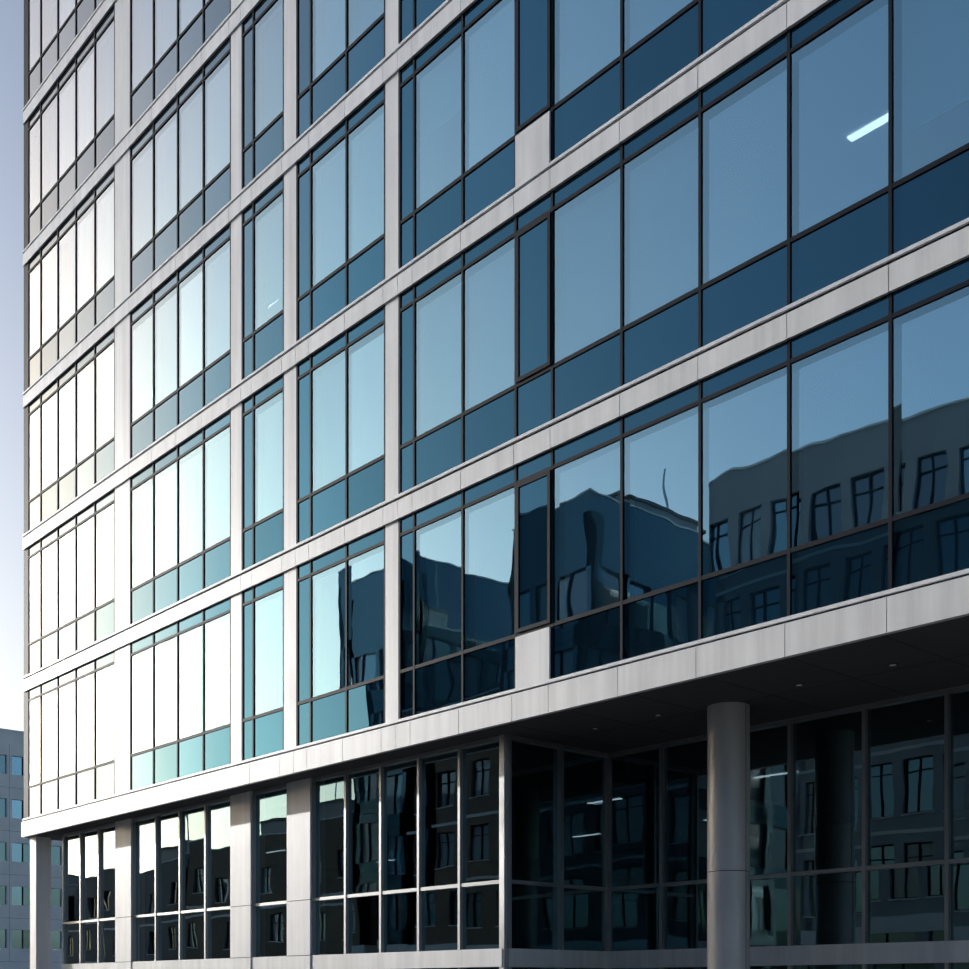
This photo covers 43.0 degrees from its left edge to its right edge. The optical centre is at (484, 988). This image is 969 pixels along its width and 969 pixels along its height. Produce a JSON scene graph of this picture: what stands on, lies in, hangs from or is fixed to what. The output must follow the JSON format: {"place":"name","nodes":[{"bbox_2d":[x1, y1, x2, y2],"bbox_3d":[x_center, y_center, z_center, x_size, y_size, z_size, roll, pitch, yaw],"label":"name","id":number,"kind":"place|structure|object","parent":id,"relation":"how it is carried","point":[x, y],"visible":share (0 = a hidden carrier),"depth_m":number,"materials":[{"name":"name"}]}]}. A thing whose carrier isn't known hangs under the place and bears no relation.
{"place":"outdoors","nodes":[
{"label":"outdoors","id":0,"kind":"place"},
{"bbox_2d":[0,0,23,730],"label":"sky","id":1,"kind":"structure","parent":0,"point":[11,11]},
{"label":"ground","id":2,"kind":"structure","parent":0,"visible":0},
{"bbox_2d":[0,728,61,968],"bbox_3d":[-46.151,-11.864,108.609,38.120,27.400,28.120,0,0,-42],"label":"building","id":3,"kind":"structure","parent":2,"relation":"on","point":[14,899],"depth_m":97.87,"materials":[{"name":"concrete"}]},
{"bbox_2d":[25,616,968,968],"bbox_3d":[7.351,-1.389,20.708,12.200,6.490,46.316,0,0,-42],"label":"ground floor frame","id":4,"kind":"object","parent":2,"relation":"on","point":[725,714],"depth_m":20.12,"materials":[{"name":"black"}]},
{"bbox_2d":[21,0,968,840],"bbox_3d":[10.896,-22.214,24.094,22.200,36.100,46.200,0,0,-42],"label":"building facade","id":5,"kind":"structure","parent":4,"relation":"on","point":[541,172],"depth_m":21.61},
{"bbox_2d":[29,0,968,816],"bbox_3d":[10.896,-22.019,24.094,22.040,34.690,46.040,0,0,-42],"label":"windows","id":6,"kind":"structure","parent":5,"relation":"in","point":[839,162],"depth_m":19.57,"materials":[{"name":"blue glass"}]},
{"bbox_2d":[66,690,968,968],"bbox_3d":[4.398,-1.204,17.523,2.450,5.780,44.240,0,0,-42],"label":"ground floor windows","id":7,"kind":"structure","parent":4,"relation":"attached to","point":[904,784],"depth_m":20.82,"materials":[{"name":"black glass"}]}
]}

